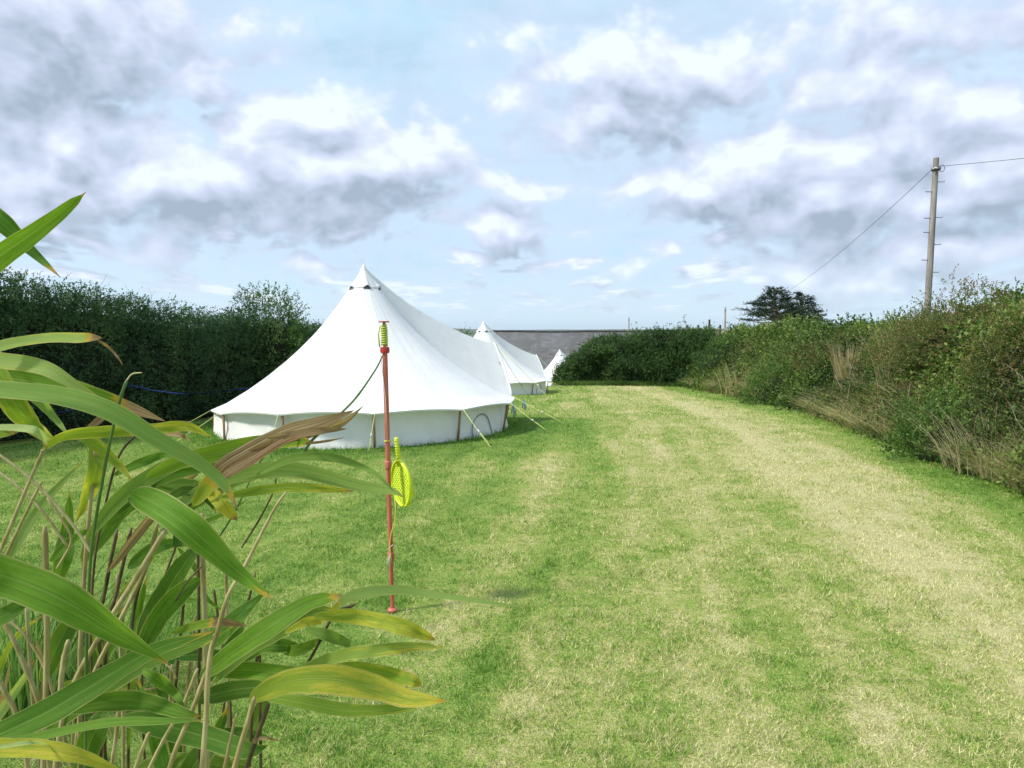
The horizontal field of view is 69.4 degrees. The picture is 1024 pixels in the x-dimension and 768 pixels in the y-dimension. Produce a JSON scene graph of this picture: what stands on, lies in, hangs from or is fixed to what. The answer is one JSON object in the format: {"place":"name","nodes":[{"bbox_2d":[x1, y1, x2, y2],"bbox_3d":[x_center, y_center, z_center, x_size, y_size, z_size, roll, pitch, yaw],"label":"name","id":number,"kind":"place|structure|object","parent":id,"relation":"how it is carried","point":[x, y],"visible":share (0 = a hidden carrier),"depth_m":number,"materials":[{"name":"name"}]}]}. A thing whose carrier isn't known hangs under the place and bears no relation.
{"place":"outdoors","nodes":[
{"label":"outdoors","id":0,"kind":"place"},
{"bbox_2d":[460,330,476,335],"bbox_3d":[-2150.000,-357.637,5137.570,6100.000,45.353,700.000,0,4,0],"label":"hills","id":1,"kind":"structure","parent":0,"point":[473,333],"depth_m":4983.36,"materials":[{"name":"grey"}]},
{"bbox_2d":[0,330,1023,767],"bbox_3d":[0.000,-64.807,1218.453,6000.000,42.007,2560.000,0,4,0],"label":"ground","id":2,"kind":"structure","parent":0,"point":[680,596],"depth_m":4.90,"materials":[{"name":"green plant"}]},
{"bbox_2d":[0,520,192,719],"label":"reed tuft","id":3,"kind":"object","parent":2,"relation":"on","point":[22,700],"visible":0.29,"depth_m":3.13,"materials":[{"name":"green plant"}]},
{"bbox_2d":[4,561,253,695],"bbox_3d":[-1.896,1.185,3.466,1.288,0.438,1.322,-3,5,-39],"label":"reed tuft","id":4,"kind":"object","parent":2,"relation":"on","point":[171,661],"visible":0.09,"depth_m":3.53,"materials":[{"name":"green plant"}]},
{"bbox_2d":[0,266,323,442],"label":"hedge","id":5,"kind":"object","parent":2,"relation":"on","point":[176,352],"visible":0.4,"depth_m":13.12,"materials":[{"name":"green plant"}]},
{"bbox_2d":[36,386,249,414],"bbox_3d":[-5.900,0.151,13.378,1.778,0.480,5.023,2,5,28],"label":"rope","id":6,"kind":"object","parent":5,"relation":"attached to","point":[151,390],"visible":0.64,"depth_m":12.18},
{"bbox_2d":[205,280,318,394],"bbox_3d":[-5.569,-0.789,16.512,2.678,3.101,2.578,0,4,0],"label":"hazel tree","id":7,"kind":"object","parent":2,"relation":"on","point":[276,343],"visible":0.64,"depth_m":16.23,"materials":[{"name":"green plant"}]},
{"bbox_2d":[0,192,534,767],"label":"bamboo plant","id":8,"kind":"object","parent":2,"relation":"on","point":[100,686],"visible":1,"depth_m":1.21,"materials":[{"name":"green plant"}]},
{"bbox_2d":[177,264,571,452],"bbox_3d":[-2.300,-0.610,12.910,6.933,2.928,6.157,0,4,0],"label":"bell tent","id":9,"kind":"object","parent":2,"relation":"on","point":[445,383],"visible":0.97,"depth_m":11.53,"materials":[{"name":"white fabric"}]},
{"bbox_2d":[511,402,515,416],"bbox_3d":[0.029,0.463,13.367,0.100,0.262,0.100,0,4,0],"label":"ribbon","id":10,"kind":"object","parent":9,"relation":"attached to","point":[513,409],"visible":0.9,"depth_m":13.34,"materials":[{"name":"teal fabric"}]},
{"bbox_2d":[378,321,397,613],"bbox_3d":[-0.728,0.593,4.352,0.100,1.920,0.066,0,4,0],"label":"pole","id":11,"kind":"object","parent":2,"relation":"on","point":[384,351],"visible":0.97,"depth_m":4.33,"materials":[{"name":"red metal"}]},
{"bbox_2d":[391,437,412,506],"bbox_3d":[-0.665,0.526,4.398,0.030,0.422,0.214,-9,4,-40],"label":"bat","id":12,"kind":"object","parent":11,"relation":"hanging from","point":[399,476],"visible":0.95,"depth_m":4.38,"materials":[{"name":"yellow plastic"}]},
{"bbox_2d":[457,324,473,336],"bbox_3d":[-2.294,-1.299,34.066,1.624,3.109,2.036,0,4,0],"label":"elder tree","id":13,"kind":"object","parent":2,"relation":"on","point":[466,333],"visible":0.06,"depth_m":33.83,"materials":[{"name":"green plant"}]},
{"bbox_2d":[474,321,571,394],"bbox_3d":[-0.858,-1.026,29.320,6.933,2.928,6.157,0,4,-4],"label":"bell tent","id":14,"kind":"object","parent":2,"relation":"on","point":[527,368],"visible":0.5,"depth_m":28.77,"materials":[{"name":"white fabric"}]},
{"bbox_2d":[544,349,565,385],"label":"bell tent","id":15,"kind":"object","parent":2,"relation":"on","point":[560,355],"visible":0.24,"depth_m":48.46,"materials":[{"name":"white fabric"}]},
{"bbox_2d":[493,329,718,369],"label":"barn","id":16,"kind":"structure","parent":2,"relation":"on","point":[545,346],"depth_m":60.92,"materials":[{"name":"stone"}]},
{"bbox_2d":[549,322,718,385],"bbox_3d":[6.262,-1.317,37.601,9.258,3.668,4.307,2,4,23],"label":"hedge","id":17,"kind":"object","parent":2,"relation":"on","point":[629,358],"visible":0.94,"depth_m":36.63,"materials":[{"name":"green plant"}]},
{"bbox_2d":[653,314,693,382],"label":"pale shrub","id":18,"kind":"object","parent":2,"relation":"on","point":[673,337],"visible":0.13,"depth_m":36.33,"materials":[{"name":"green plant"}]},
{"bbox_2d":[685,320,723,336],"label":"fence","id":19,"kind":"object","parent":2,"relation":"on","point":[708,327],"visible":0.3,"depth_m":43.81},
{"bbox_2d":[682,329,750,369],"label":"round shrub","id":20,"kind":"object","parent":2,"relation":"on","point":[701,359],"visible":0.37,"depth_m":30.86,"materials":[{"name":"green plant"}]},
{"bbox_2d":[724,307,725,330],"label":"telegraph pole","id":21,"kind":"object","parent":2,"relation":"on","point":[724,318],"visible":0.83,"depth_m":74.66,"materials":[{"name":"wood"}]},
{"bbox_2d":[717,361,755,396],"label":"grass tuft","id":22,"kind":"object","parent":2,"relation":"on","point":[730,385],"visible":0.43,"depth_m":24.26,"materials":[{"name":"beige plant"}]},
{"bbox_2d":[730,342,804,404],"bbox_3d":[7.044,-0.230,19.543,2.304,1.743,1.996,0,4,0],"label":"bramble bush","id":23,"kind":"object","parent":2,"relation":"on","point":[770,386],"visible":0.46,"depth_m":19.45,"materials":[{"name":"green plant"}]},
{"bbox_2d":[731,286,813,325],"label":"cypress tree","id":24,"kind":"object","parent":2,"relation":"on","point":[782,303],"visible":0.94,"depth_m":59.17,"materials":[{"name":"green plant"}]},
{"bbox_2d":[747,331,824,378],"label":"bramble bush","id":25,"kind":"object","parent":2,"relation":"on","point":[782,352],"visible":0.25,"depth_m":20.59,"materials":[{"name":"green plant"}]},
{"bbox_2d":[783,291,834,322],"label":"cypress tree","id":26,"kind":"object","parent":2,"relation":"on","point":[801,296],"visible":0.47,"depth_m":61.30,"materials":[{"name":"green plant"}]},
{"bbox_2d":[783,316,875,372],"bbox_3d":[7.944,-0.937,17.528,2.821,1.394,2.622,0,4,0],"label":"bramble bush","id":27,"kind":"object","parent":2,"relation":"on","point":[815,351],"visible":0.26,"depth_m":17.45,"materials":[{"name":"green plant"}]},
{"bbox_2d":[826,340,867,388],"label":"grass tuft","id":28,"kind":"object","parent":2,"relation":"on","point":[839,368],"visible":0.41,"depth_m":15.29,"materials":[{"name":"beige plant"}]},
{"bbox_2d":[674,277,1023,497],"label":"hedgerow","id":29,"kind":"object","parent":2,"relation":"on","point":[785,329],"visible":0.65,"depth_m":12.78,"materials":[{"name":"green plant"}]},
{"bbox_2d":[728,157,1023,314],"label":"utility pole","id":30,"kind":"object","parent":2,"relation":"on","point":[935,169],"visible":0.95,"depth_m":21.69,"materials":[{"name":"wood"}]},
{"bbox_2d":[843,315,914,368],"bbox_3d":[7.469,-0.820,14.617,1.880,1.103,2.126,0,4,0],"label":"hawthorn shrub","id":31,"kind":"object","parent":2,"relation":"on","point":[855,362],"visible":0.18,"depth_m":14.64,"materials":[{"name":"green plant"}]},
{"bbox_2d":[859,319,928,394],"bbox_3d":[6.560,-0.511,12.581,1.563,1.380,1.288,0,4,0],"label":"grass tuft","id":32,"kind":"object","parent":2,"relation":"on","point":[888,363],"visible":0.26,"depth_m":12.62,"materials":[{"name":"plant"}]},
{"bbox_2d":[860,264,1022,370],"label":"hawthorn shrub","id":33,"kind":"object","parent":2,"relation":"on","point":[901,358],"visible":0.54,"depth_m":11.65,"materials":[{"name":"green plant"}]},
{"bbox_2d":[872,364,1011,461],"bbox_3d":[5.816,0.374,9.547,1.894,1.263,1.961,3,5,36],"label":"bramble bush","id":34,"kind":"object","parent":2,"relation":"on","point":[908,428],"visible":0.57,"depth_m":9.55,"materials":[{"name":"green plant"}]},
{"bbox_2d":[883,398,1021,477],"bbox_3d":[5.505,0.614,8.405,2.383,0.767,2.646,1,4,12],"label":"grass tuft","id":35,"kind":"object","parent":2,"relation":"on","point":[981,442],"visible":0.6,"depth_m":8.37,"materials":[{"name":"plant"}]},
{"bbox_2d":[953,293,1023,398],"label":"hawthorn shrub","id":36,"kind":"object","parent":2,"relation":"on","point":[1011,364],"visible":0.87,"depth_m":9.43,"materials":[{"name":"green plant"}]},
{"bbox_2d":[0,0,1023,329],"label":"sky","id":37,"kind":"structure","parent":0,"point":[502,164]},
{"bbox_2d":[453,328,722,331],"bbox_3d":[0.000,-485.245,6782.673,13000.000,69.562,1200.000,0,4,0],"label":"hills","id":38,"kind":"structure","parent":0,"point":[560,329],"depth_m":6739.02,"materials":[{"name":"grey"}]},
{"bbox_2d":[554,380,682,386],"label":"rough grass","id":39,"kind":"structure","parent":0,"point":[612,383],"depth_m":36.55,"materials":[{"name":"green plant"}]},
{"bbox_2d":[671,323,1023,492],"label":"dry grass","id":40,"kind":"structure","parent":0,"point":[850,421],"depth_m":11.47,"materials":[{"name":"beige plant"}]}
]}

